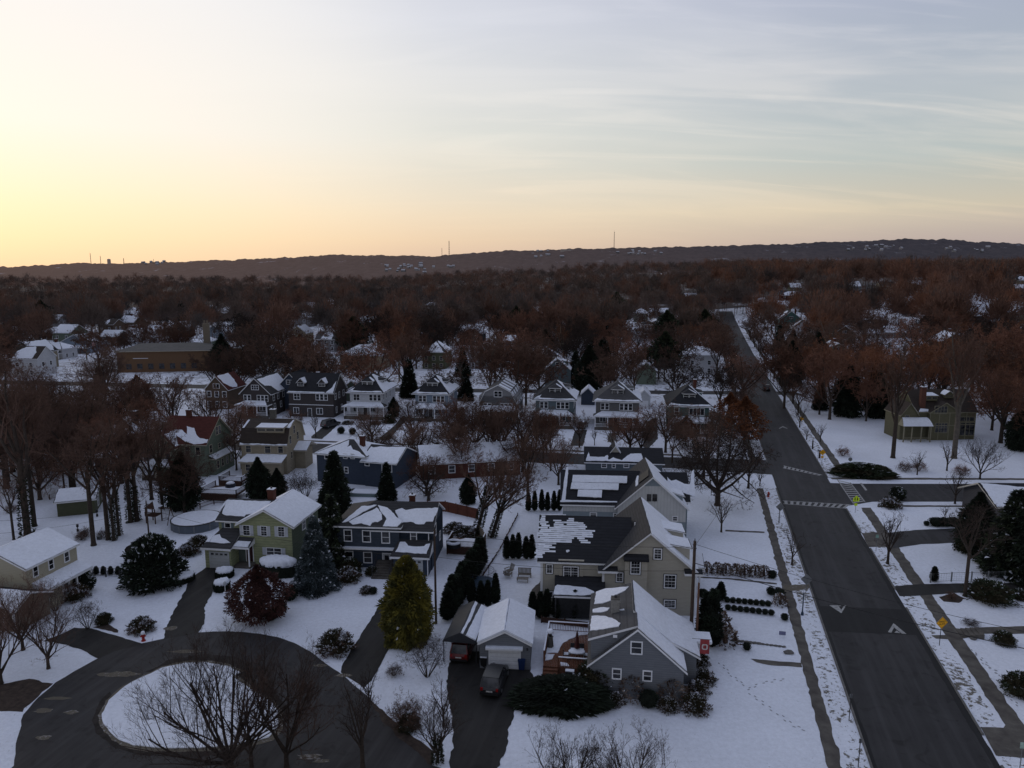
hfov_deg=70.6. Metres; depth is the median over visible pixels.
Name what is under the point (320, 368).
bare tree
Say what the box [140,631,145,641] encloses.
fire hydrant
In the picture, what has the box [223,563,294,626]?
maple tree
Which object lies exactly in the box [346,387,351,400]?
outbuilding
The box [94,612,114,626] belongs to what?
shrub
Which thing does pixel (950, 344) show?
bare tree
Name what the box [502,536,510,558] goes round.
arborvitae
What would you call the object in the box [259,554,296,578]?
front hedge
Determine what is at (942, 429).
window
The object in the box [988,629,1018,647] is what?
shrub
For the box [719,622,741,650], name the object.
hydrangea
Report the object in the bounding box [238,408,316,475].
gambrel house
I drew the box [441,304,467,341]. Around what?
bare tree
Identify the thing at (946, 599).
mulch bed
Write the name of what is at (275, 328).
bare tree
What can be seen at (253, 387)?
window
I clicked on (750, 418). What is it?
bare tree
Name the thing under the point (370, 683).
bare tree
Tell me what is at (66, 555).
window
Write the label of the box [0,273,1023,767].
ground
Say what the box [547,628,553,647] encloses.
garden lighthouse
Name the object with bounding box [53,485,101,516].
garden shed
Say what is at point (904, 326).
bare tree
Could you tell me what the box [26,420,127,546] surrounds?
bare tree
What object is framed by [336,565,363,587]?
shrub
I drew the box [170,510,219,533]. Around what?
round pool
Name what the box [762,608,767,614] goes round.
box ball
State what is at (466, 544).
wooden deck
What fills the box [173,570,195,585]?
oval hedge
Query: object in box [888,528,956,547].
driveway
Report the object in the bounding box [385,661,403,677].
bare shrub
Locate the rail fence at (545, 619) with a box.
[541,615,587,627]
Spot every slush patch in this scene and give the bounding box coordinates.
[33,708,52,712]
[35,735,50,739]
[44,697,69,699]
[63,710,77,713]
[97,671,139,676]
[163,626,176,630]
[165,650,203,652]
[298,754,321,759]
[313,759,328,762]
[336,673,351,676]
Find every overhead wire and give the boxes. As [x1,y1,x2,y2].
[0,510,143,533]
[5,503,145,520]
[147,508,433,558]
[438,532,624,546]
[439,557,625,570]
[695,563,1023,648]
[696,427,767,543]
[696,544,1023,631]
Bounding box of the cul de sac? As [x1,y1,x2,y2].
[12,631,439,767]
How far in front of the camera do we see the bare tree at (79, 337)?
290.82 m
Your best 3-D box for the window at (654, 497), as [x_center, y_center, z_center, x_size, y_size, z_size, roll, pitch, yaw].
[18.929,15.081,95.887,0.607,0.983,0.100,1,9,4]
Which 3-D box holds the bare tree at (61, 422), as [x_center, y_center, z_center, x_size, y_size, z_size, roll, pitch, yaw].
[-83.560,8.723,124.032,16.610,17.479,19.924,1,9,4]
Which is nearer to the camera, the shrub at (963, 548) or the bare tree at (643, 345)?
the shrub at (963, 548)
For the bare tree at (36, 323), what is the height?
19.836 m
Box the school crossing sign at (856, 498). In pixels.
[853,495,859,510]
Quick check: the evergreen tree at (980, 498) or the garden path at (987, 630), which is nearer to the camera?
the garden path at (987, 630)
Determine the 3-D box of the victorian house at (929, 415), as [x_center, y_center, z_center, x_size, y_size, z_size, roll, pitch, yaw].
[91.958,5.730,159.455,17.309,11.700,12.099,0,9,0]
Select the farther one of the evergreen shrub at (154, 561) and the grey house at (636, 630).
the evergreen shrub at (154, 561)
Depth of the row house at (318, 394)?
180.40 m
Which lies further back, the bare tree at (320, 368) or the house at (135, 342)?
the house at (135, 342)
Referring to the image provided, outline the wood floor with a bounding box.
[0,273,1018,324]
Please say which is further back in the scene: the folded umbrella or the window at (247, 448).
the window at (247, 448)
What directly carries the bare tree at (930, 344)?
on the ground at (738, 727)
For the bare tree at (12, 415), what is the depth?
98.60 m
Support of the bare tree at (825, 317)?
on the ground at (738, 727)
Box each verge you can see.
[98,660,282,751]
[724,339,765,459]
[742,331,838,477]
[764,488,868,767]
[849,510,1023,767]
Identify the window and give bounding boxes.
[32,566,38,577]
[48,558,54,570]
[63,551,69,562]
[159,363,164,368]
[170,363,174,368]
[195,447,200,455]
[209,444,212,453]
[224,522,230,527]
[242,525,250,535]
[245,446,251,452]
[245,464,250,470]
[251,385,258,389]
[260,526,266,535]
[264,446,270,453]
[266,547,281,554]
[277,447,283,453]
[277,526,284,536]
[293,393,299,399]
[293,407,298,413]
[302,520,305,530]
[316,408,322,414]
[343,529,351,541]
[345,551,353,559]
[353,394,359,400]
[362,530,370,542]
[363,552,371,562]
[381,531,389,543]
[410,533,416,539]
[448,465,454,472]
[468,464,474,471]
[494,391,501,396]
[544,401,547,408]
[545,563,553,574]
[556,402,560,408]
[562,565,578,576]
[599,417,605,421]
[612,668,621,679]
[615,571,623,582]
[619,403,623,410]
[624,403,627,410]
[628,403,632,410]
[629,562,641,574]
[630,641,642,654]
[642,670,651,681]
[652,494,656,500]
[653,548,662,559]
[663,574,676,588]
[663,599,676,608]
[672,516,677,521]
[689,408,704,415]
[934,406,947,413]
[934,423,947,432]
[959,422,974,435]
[960,417,974,420]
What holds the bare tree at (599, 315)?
on the ground at (738, 727)
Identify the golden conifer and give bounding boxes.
[374,554,437,652]
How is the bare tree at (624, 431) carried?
on the ground at (738, 727)
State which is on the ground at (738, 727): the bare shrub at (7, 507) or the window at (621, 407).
the bare shrub at (7, 507)
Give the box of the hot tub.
[446,538,460,548]
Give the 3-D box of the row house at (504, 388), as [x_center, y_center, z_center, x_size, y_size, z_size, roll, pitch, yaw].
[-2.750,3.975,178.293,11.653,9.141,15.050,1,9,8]
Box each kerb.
[738,378,767,462]
[755,356,827,477]
[776,488,872,767]
[846,508,861,532]
[870,548,895,589]
[905,607,983,734]
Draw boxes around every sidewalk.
[236,437,682,455]
[745,328,848,477]
[757,488,841,767]
[830,477,1023,479]
[862,508,1023,736]
[877,505,962,506]
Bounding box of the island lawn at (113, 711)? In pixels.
[102,662,277,747]
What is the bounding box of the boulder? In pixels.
[783,650,793,654]
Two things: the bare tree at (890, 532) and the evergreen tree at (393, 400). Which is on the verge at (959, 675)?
the bare tree at (890, 532)
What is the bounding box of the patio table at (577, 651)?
[568,648,584,660]
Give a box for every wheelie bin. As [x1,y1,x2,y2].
[480,657,486,667]
[518,658,525,669]
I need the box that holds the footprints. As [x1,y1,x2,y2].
[748,693,804,730]
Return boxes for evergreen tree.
[36,300,57,322]
[122,375,158,398]
[159,452,204,512]
[173,301,188,323]
[208,333,236,373]
[237,346,256,375]
[242,456,271,499]
[268,468,288,496]
[316,450,352,517]
[317,449,354,499]
[319,493,349,569]
[334,316,371,350]
[374,462,397,500]
[387,397,399,416]
[399,359,418,398]
[454,347,472,376]
[457,368,474,401]
[458,474,477,504]
[502,306,528,333]
[570,350,578,385]
[571,345,604,395]
[601,340,613,380]
[609,292,632,316]
[646,331,686,381]
[652,309,682,338]
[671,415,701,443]
[697,309,719,323]
[709,391,742,430]
[775,325,784,342]
[777,340,806,385]
[782,330,797,345]
[810,379,828,410]
[815,332,825,363]
[827,364,865,417]
[863,372,890,418]
[948,491,996,553]
[971,488,1023,586]
[990,499,1023,585]
[1002,406,1023,451]
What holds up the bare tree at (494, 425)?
on the ground at (738, 727)
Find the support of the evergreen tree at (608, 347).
on the ground at (738, 727)
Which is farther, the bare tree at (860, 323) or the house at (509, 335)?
the bare tree at (860, 323)
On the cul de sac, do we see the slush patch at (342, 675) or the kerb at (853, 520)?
the slush patch at (342, 675)
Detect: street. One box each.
[2,381,799,394]
[232,440,773,474]
[720,311,999,767]
[830,483,968,505]
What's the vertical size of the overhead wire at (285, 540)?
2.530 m
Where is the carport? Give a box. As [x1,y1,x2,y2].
[443,601,486,664]
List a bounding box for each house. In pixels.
[0,527,92,630]
[9,346,56,375]
[17,339,58,366]
[47,314,68,327]
[51,338,77,359]
[52,324,87,341]
[61,333,106,353]
[92,409,154,470]
[98,319,124,334]
[101,330,125,345]
[121,313,146,328]
[127,325,155,344]
[140,408,234,480]
[184,334,215,343]
[200,486,321,568]
[204,371,246,408]
[210,324,231,338]
[235,371,284,417]
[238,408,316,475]
[280,368,306,410]
[286,308,314,326]
[287,371,347,417]
[293,324,313,342]
[313,434,416,488]
[315,331,338,351]
[333,492,444,578]
[340,344,390,369]
[341,373,398,420]
[411,374,460,421]
[422,340,451,368]
[460,326,485,344]
[469,346,493,368]
[474,377,523,424]
[498,334,519,351]
[529,346,557,373]
[532,379,578,428]
[534,497,704,617]
[545,355,571,385]
[560,457,694,535]
[583,441,664,471]
[587,579,711,700]
[592,380,647,430]
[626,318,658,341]
[634,307,647,321]
[649,308,668,319]
[663,378,717,436]
[680,342,717,373]
[776,308,802,331]
[778,291,801,300]
[788,282,801,290]
[791,319,811,336]
[826,338,844,361]
[828,324,855,343]
[849,281,861,289]
[856,313,888,327]
[875,281,893,292]
[879,326,921,337]
[884,385,978,441]
[929,329,965,346]
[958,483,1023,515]
[970,299,993,308]
[1015,274,1023,283]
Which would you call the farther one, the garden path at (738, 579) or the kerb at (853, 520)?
the kerb at (853, 520)
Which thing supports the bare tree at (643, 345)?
on the ground at (738, 727)
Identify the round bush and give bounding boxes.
[213,577,230,592]
[214,566,234,578]
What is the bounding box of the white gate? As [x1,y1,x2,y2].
[576,419,594,423]
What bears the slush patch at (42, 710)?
on the cul de sac
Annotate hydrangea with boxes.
[616,675,644,706]
[656,679,690,705]
[702,561,716,575]
[710,562,724,575]
[719,562,734,575]
[719,609,731,627]
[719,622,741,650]
[727,563,745,575]
[738,563,752,577]
[748,564,762,577]
[756,564,770,578]
[771,592,789,607]
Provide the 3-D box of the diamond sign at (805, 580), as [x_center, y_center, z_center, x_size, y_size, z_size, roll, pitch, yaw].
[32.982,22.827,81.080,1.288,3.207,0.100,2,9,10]
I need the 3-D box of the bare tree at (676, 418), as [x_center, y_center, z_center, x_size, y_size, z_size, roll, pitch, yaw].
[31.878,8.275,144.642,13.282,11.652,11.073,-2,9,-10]
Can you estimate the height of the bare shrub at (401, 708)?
3.213 m
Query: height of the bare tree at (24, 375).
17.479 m
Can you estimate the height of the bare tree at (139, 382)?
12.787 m
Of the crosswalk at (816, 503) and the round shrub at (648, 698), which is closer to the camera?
the round shrub at (648, 698)
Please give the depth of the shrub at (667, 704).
60.88 m
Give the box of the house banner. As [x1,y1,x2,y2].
[692,638,710,653]
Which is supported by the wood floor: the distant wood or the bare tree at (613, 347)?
the distant wood
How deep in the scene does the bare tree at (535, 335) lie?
269.46 m
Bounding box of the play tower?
[143,501,173,525]
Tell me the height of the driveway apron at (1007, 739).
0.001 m
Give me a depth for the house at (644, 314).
471.88 m
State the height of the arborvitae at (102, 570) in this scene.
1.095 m
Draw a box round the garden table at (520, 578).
[516,577,527,582]
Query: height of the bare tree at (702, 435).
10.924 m
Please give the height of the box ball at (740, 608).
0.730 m
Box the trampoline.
[472,564,494,588]
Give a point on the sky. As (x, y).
(135, 131)
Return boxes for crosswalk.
[783,465,820,475]
[784,501,850,507]
[837,480,864,503]
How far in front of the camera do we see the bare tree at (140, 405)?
152.11 m
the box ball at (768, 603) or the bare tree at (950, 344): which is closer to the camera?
the box ball at (768, 603)
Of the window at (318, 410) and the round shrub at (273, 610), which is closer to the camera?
the round shrub at (273, 610)
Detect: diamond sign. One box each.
[776,503,784,522]
[801,574,811,599]
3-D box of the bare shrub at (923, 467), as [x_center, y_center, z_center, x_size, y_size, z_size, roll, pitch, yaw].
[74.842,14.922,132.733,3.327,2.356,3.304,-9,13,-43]
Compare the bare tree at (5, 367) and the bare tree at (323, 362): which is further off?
the bare tree at (323, 362)
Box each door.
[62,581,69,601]
[209,551,229,567]
[246,546,253,561]
[307,408,311,416]
[363,408,367,414]
[382,553,390,559]
[414,560,422,571]
[488,650,520,668]
[640,401,647,408]
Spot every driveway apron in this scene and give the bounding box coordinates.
[862,532,892,547]
[981,717,1023,757]
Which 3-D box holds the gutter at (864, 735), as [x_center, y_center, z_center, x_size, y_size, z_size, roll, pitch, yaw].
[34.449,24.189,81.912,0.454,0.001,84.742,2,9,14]
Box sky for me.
[0,0,1023,266]
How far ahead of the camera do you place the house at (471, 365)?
265.63 m
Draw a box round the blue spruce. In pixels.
[289,515,342,599]
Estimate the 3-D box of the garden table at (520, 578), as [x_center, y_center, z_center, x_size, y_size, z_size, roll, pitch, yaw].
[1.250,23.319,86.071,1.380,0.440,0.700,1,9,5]
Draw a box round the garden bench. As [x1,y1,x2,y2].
[518,567,531,577]
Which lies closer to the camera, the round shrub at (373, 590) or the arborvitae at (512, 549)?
the round shrub at (373, 590)
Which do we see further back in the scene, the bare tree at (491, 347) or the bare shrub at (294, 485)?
the bare tree at (491, 347)
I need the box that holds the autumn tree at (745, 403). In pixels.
[721,396,771,440]
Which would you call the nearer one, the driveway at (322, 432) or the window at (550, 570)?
the window at (550, 570)
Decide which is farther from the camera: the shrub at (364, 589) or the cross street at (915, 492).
the cross street at (915, 492)
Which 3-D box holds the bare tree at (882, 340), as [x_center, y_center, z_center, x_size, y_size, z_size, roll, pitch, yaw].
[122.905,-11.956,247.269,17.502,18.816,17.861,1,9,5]
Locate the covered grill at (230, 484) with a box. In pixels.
[225,481,235,487]
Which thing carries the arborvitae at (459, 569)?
on the ground at (738, 727)
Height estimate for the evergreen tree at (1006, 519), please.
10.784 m
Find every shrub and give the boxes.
[3,585,41,609]
[4,504,17,513]
[34,576,85,610]
[62,582,93,603]
[64,597,107,628]
[72,529,88,540]
[72,571,96,590]
[75,527,89,535]
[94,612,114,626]
[96,530,110,537]
[115,532,189,595]
[124,615,156,636]
[176,542,201,557]
[187,534,207,547]
[264,608,277,620]
[277,467,305,491]
[284,586,298,600]
[287,468,320,496]
[312,627,357,658]
[336,557,363,572]
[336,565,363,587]
[337,426,344,433]
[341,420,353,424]
[349,427,355,434]
[358,585,371,595]
[364,565,377,576]
[369,586,377,593]
[382,414,396,423]
[382,686,427,730]
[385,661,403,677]
[394,634,446,677]
[395,712,423,734]
[443,521,463,537]
[453,525,479,537]
[573,659,614,686]
[609,691,626,707]
[638,688,658,708]
[655,695,679,715]
[678,691,713,717]
[684,678,712,695]
[696,650,710,668]
[696,668,717,687]
[697,588,706,596]
[742,642,751,649]
[766,586,774,594]
[768,570,777,578]
[772,587,785,598]
[780,613,788,620]
[835,446,852,455]
[877,495,903,509]
[888,486,907,499]
[895,460,914,472]
[910,460,928,470]
[945,591,959,598]
[952,537,982,555]
[953,464,970,474]
[960,577,1023,607]
[960,617,980,626]
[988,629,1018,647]
[996,669,1023,699]
[1012,587,1023,601]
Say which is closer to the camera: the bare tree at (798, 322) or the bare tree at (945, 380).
the bare tree at (945, 380)
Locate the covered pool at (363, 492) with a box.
[350,489,377,496]
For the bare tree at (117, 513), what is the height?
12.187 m
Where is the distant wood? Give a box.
[0,253,1023,348]
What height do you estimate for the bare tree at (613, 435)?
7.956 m
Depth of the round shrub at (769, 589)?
82.60 m
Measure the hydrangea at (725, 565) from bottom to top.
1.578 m
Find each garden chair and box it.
[503,571,511,575]
[504,563,514,572]
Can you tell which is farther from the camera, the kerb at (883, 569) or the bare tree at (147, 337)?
the bare tree at (147, 337)
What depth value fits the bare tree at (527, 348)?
193.34 m
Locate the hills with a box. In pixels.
[0,238,1023,286]
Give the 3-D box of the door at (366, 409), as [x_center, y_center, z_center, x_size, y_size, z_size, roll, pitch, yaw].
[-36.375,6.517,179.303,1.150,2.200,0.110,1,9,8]
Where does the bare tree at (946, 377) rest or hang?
on the ground at (738, 727)
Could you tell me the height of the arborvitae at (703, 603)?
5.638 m
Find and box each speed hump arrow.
[830,605,845,612]
[888,623,905,633]
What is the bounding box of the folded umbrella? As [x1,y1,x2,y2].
[574,630,579,648]
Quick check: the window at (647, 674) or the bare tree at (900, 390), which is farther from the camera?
the bare tree at (900, 390)
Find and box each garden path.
[698,577,776,583]
[725,530,763,532]
[752,659,801,666]
[783,584,808,591]
[932,626,1023,638]
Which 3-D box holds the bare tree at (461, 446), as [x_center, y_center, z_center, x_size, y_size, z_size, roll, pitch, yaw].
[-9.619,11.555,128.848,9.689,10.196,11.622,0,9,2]
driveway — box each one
[44,628,141,658]
[164,568,215,638]
[311,425,336,438]
[341,601,387,685]
[379,415,406,439]
[446,651,532,767]
[571,430,586,445]
[643,418,657,447]
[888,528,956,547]
[895,583,1023,595]
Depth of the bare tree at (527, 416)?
135.32 m
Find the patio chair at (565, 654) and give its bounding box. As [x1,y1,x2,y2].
[563,647,568,658]
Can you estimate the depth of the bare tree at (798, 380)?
197.03 m
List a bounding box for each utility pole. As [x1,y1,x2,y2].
[144,501,149,532]
[433,527,436,623]
[690,540,696,622]
[696,582,699,630]
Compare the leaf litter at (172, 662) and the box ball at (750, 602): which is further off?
the box ball at (750, 602)
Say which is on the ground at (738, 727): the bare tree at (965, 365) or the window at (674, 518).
the bare tree at (965, 365)
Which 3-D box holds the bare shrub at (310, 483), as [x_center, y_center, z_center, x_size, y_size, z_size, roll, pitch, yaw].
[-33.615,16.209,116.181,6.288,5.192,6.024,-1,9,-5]
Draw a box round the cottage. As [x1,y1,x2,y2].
[636,360,656,384]
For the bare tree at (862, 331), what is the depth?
316.57 m
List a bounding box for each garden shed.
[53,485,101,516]
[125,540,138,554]
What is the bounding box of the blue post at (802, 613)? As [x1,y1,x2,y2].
[801,593,803,615]
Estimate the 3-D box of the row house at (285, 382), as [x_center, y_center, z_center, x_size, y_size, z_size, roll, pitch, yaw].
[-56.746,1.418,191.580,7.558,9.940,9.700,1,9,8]
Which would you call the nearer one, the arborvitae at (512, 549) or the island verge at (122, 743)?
the island verge at (122, 743)
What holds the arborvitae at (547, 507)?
on the ground at (738, 727)
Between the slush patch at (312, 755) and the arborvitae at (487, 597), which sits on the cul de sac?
the slush patch at (312, 755)
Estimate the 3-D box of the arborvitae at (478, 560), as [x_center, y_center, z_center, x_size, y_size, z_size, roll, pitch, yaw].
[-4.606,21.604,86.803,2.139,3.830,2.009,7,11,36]
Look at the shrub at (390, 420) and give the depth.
172.78 m
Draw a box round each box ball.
[724,596,729,602]
[725,604,731,609]
[730,597,735,602]
[737,605,743,611]
[741,598,747,603]
[747,598,753,604]
[749,607,755,612]
[753,599,759,605]
[756,608,761,613]
[759,600,765,605]
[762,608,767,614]
[765,600,771,606]
[768,609,774,615]
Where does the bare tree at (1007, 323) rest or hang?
on the ground at (738, 727)
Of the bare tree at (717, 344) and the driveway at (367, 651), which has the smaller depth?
the driveway at (367, 651)
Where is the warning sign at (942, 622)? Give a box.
[936,617,947,645]
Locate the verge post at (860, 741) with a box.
[858,739,861,767]
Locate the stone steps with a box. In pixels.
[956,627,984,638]
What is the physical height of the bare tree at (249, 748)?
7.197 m
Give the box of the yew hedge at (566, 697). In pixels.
[502,673,621,721]
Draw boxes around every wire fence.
[92,567,119,576]
[930,571,1005,582]
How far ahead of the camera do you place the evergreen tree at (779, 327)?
304.93 m
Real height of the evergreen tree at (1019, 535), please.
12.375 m
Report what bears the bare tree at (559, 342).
on the ground at (738, 727)
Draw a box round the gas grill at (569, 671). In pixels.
[561,669,575,675]
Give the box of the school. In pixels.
[115,320,243,372]
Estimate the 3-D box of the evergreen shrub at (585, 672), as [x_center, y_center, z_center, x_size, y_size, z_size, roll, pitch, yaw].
[7.337,25.692,63.672,4.440,3.174,4.500,-7,12,-37]
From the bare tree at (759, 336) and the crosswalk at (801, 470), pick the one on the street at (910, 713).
the crosswalk at (801, 470)
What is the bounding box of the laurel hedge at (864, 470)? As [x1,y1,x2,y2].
[826,462,900,479]
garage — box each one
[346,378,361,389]
[477,598,534,669]
[580,384,595,404]
[637,386,650,408]
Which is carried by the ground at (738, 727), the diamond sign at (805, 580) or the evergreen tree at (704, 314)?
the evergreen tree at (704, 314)
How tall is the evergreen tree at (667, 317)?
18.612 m
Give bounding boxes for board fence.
[199,498,227,508]
[427,500,477,518]
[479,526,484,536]
[482,513,517,574]
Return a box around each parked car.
[320,418,340,427]
[449,642,475,661]
[479,662,508,696]
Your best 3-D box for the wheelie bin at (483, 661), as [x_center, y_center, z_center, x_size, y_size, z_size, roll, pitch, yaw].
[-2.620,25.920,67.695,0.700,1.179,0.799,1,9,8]
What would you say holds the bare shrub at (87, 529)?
on the ground at (738, 727)
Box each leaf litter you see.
[92,692,214,756]
[146,654,287,727]
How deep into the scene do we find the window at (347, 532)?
89.29 m
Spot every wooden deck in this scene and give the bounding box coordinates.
[200,480,245,500]
[218,470,248,485]
[446,531,485,554]
[542,621,588,674]
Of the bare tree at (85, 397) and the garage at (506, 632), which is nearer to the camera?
the garage at (506, 632)
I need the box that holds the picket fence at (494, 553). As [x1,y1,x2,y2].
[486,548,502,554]
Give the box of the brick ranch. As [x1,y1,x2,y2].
[416,438,521,479]
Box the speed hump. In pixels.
[819,606,919,634]
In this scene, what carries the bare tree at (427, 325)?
on the ground at (738, 727)
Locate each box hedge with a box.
[927,517,943,526]
[940,516,951,526]
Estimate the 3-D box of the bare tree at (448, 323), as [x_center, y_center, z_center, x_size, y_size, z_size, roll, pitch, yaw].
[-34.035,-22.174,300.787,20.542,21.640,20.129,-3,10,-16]
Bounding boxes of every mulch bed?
[0,679,52,711]
[93,623,117,632]
[371,702,433,764]
[529,583,539,598]
[940,593,964,602]
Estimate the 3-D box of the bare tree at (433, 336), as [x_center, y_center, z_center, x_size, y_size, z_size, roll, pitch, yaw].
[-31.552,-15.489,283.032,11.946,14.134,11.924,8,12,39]
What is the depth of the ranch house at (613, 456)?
128.68 m
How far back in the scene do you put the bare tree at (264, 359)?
233.68 m
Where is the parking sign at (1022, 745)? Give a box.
[1019,742,1023,767]
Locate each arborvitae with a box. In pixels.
[93,566,98,573]
[100,566,104,574]
[107,566,113,573]
[438,587,455,620]
[443,580,458,611]
[447,573,460,607]
[454,565,467,597]
[454,574,463,604]
[456,573,464,602]
[458,560,468,587]
[463,550,477,578]
[464,558,474,579]
[465,562,470,580]
[466,578,476,602]
[468,547,478,574]
[472,536,486,568]
[472,543,483,570]
[473,548,481,573]
[475,580,484,604]
[479,535,488,565]
[483,580,493,605]
[491,573,500,603]
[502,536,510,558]
[509,534,516,558]
[515,532,522,558]
[522,536,529,558]
[525,493,531,510]
[527,591,536,615]
[528,534,535,558]
[531,491,537,510]
[535,591,545,618]
[538,489,544,510]
[544,492,550,510]
[544,588,551,616]
[550,490,556,509]
[550,595,561,618]
[556,489,562,510]
[694,589,709,630]
[701,588,724,646]
[716,581,726,600]
[929,566,939,580]
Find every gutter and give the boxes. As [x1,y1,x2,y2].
[777,488,876,767]
[842,508,1000,767]
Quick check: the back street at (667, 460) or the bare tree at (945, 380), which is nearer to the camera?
the back street at (667, 460)
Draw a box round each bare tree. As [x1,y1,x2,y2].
[0,319,39,342]
[0,335,29,359]
[0,341,17,371]
[0,343,54,537]
[0,358,12,386]
[0,360,60,396]
[0,381,71,472]
[0,381,72,488]
[0,386,91,481]
[0,408,48,481]
[0,412,51,526]
[0,436,79,500]
[0,473,22,539]
[0,570,61,650]
[0,588,58,684]
[0,591,81,669]
[2,350,23,380]
[8,375,69,455]
[11,398,84,464]
[14,371,69,399]
[15,308,53,339]
[18,374,97,413]
[22,325,57,341]
[22,396,92,487]
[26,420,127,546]
[31,426,105,485]
[41,442,71,487]
[44,383,118,465]
[47,382,84,404]
[47,402,107,456]
[56,375,123,420]
[56,419,147,540]
[58,362,123,399]
[68,345,126,381]
[68,409,172,483]
[69,324,100,359]
[70,324,121,364]
[75,353,131,398]
[78,388,145,427]
[82,455,135,535]
[87,398,145,523]
[90,445,131,540]
[99,368,161,412]
[103,607,339,767]
[104,379,155,416]
[105,328,133,349]
[106,392,160,521]
[107,390,160,420]
[108,375,159,411]
[109,395,172,434]
[114,414,180,499]
[120,315,164,346]
[122,313,157,341]
[131,442,219,512]
[139,417,189,508]
[142,380,189,419]
[148,319,182,337]
[150,370,193,414]
[156,307,202,342]
[161,327,193,342]
[168,321,190,334]
[183,382,228,415]
[188,346,231,380]
[197,397,261,446]
[212,323,245,341]
[214,338,266,381]
[215,311,260,332]
[216,314,281,365]
[216,673,287,767]
[217,400,258,428]
[219,644,345,767]
[221,424,242,470]
[227,322,268,349]
[229,323,293,377]
[232,318,274,343]
[239,347,283,374]
[255,316,313,354]
[255,317,301,345]
[257,349,321,377]
[260,313,301,341]
[273,337,330,368]
[273,345,358,390]
[276,325,340,376]
[283,334,320,356]
[283,409,308,424]
[302,351,337,372]
[310,410,320,436]
[321,314,372,350]
[330,316,362,330]
[333,338,377,376]
[333,660,381,767]
[334,330,410,384]
[348,404,394,441]
[349,421,401,445]
[355,308,393,346]
[357,664,380,701]
[360,313,371,333]
[369,307,418,349]
[371,326,429,378]
[376,318,438,370]
[386,318,419,350]
[389,317,410,381]
[389,415,444,463]
[391,397,434,433]
[397,690,472,765]
[399,449,456,497]
[406,304,454,344]
[406,337,434,368]
[406,470,449,500]
[412,311,452,341]
[416,402,482,444]
[417,326,443,345]
[417,362,463,391]
[421,671,458,725]
[429,309,465,345]
[433,423,485,468]
[435,394,466,424]
[435,412,472,442]
[436,393,505,447]
[440,337,476,377]
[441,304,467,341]
[444,329,479,349]
[456,318,488,343]
[460,446,534,535]
[464,329,527,386]
[467,330,519,378]
[467,345,555,402]
[467,404,518,444]
[468,396,540,441]
[471,402,514,441]
[478,454,547,537]
[480,313,507,337]
[482,452,516,493]
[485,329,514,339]
[486,308,513,332]
[493,337,550,404]
[494,413,551,471]
[499,311,532,336]
[499,395,554,452]
[501,306,538,341]
[506,327,553,349]
[507,333,555,374]
[509,413,551,495]
[510,328,567,383]
[510,336,574,389]
[514,319,553,342]
[518,409,556,444]
[522,715,636,767]
[527,436,585,484]
[529,410,570,452]
[530,413,563,462]
[543,425,564,470]
[552,311,599,351]
[552,319,572,357]
[552,333,580,357]
[553,325,600,360]
[566,308,603,339]
[566,410,591,447]
[570,312,613,340]
[576,714,676,767]
[577,348,644,387]
[578,341,617,363]
[578,744,625,767]
[593,328,641,365]
[595,419,625,443]
[602,314,634,337]
[602,405,655,447]
[603,326,634,351]
[605,347,659,388]
[612,340,651,378]
[619,313,654,345]
[625,418,661,447]
[630,334,655,359]
[635,398,699,452]
[640,320,678,345]
[642,340,676,378]
[644,356,704,392]
[657,324,707,375]
[658,421,689,462]
[661,410,781,509]
[666,315,708,349]
[668,418,738,477]
[676,323,703,346]
[683,322,710,344]
[689,406,729,451]
[694,332,719,352]
[695,325,735,369]
[697,361,737,404]
[699,318,728,337]
[707,494,740,531]
[710,347,771,395]
[718,359,743,377]
[720,327,740,343]
[722,343,739,359]
[723,379,756,404]
[724,347,743,366]
[725,364,750,386]
[732,438,774,488]
[733,315,757,335]
[734,391,751,415]
[741,318,756,339]
[741,328,764,346]
[742,408,761,442]
[744,339,824,408]
[748,302,795,340]
[748,325,768,350]
[753,338,779,353]
[754,467,765,485]
[755,328,765,355]
[757,351,780,376]
[758,344,772,356]
[762,339,780,357]
[764,322,814,353]
[773,369,810,403]
[775,337,828,359]
[783,339,878,419]
[783,527,816,564]
[786,379,816,413]
[790,403,809,427]
[793,308,825,333]
[794,329,857,378]
[797,329,830,351]
[798,375,837,414]
[800,343,831,382]
[800,357,835,388]
[803,320,833,338]
[806,306,843,331]
[806,310,860,346]
[813,424,826,441]
[817,338,867,382]
[826,336,867,355]
[830,333,906,387]
[832,345,906,386]
[845,374,886,420]
[846,318,883,340]
[849,311,881,335]
[852,323,905,361]
[855,338,885,360]
[856,334,901,366]
[862,307,897,344]
[872,334,979,388]
[875,509,907,563]
[876,333,931,458]
[884,317,942,347]
[886,380,919,400]
[887,343,932,394]
[893,315,940,340]
[901,331,961,383]
[902,342,981,394]
[904,450,926,474]
[912,341,971,388]
[913,333,980,383]
[923,311,978,334]
[933,308,987,458]
[939,441,966,470]
[941,501,1012,596]
[942,465,971,503]
[952,317,980,334]
[955,335,1017,391]
[957,319,1007,342]
[960,438,1014,478]
[964,335,1023,391]
[964,365,1023,442]
[964,371,1023,430]
[966,322,1023,390]
[975,361,1023,420]
[977,304,1023,325]
[979,315,1015,330]
[979,350,1023,387]
[989,318,1023,358]
[998,319,1023,345]
[1007,389,1023,428]
[1008,381,1023,416]
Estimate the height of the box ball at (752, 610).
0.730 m
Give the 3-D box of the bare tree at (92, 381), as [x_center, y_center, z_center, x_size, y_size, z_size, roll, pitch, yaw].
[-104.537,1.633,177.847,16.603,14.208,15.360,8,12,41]

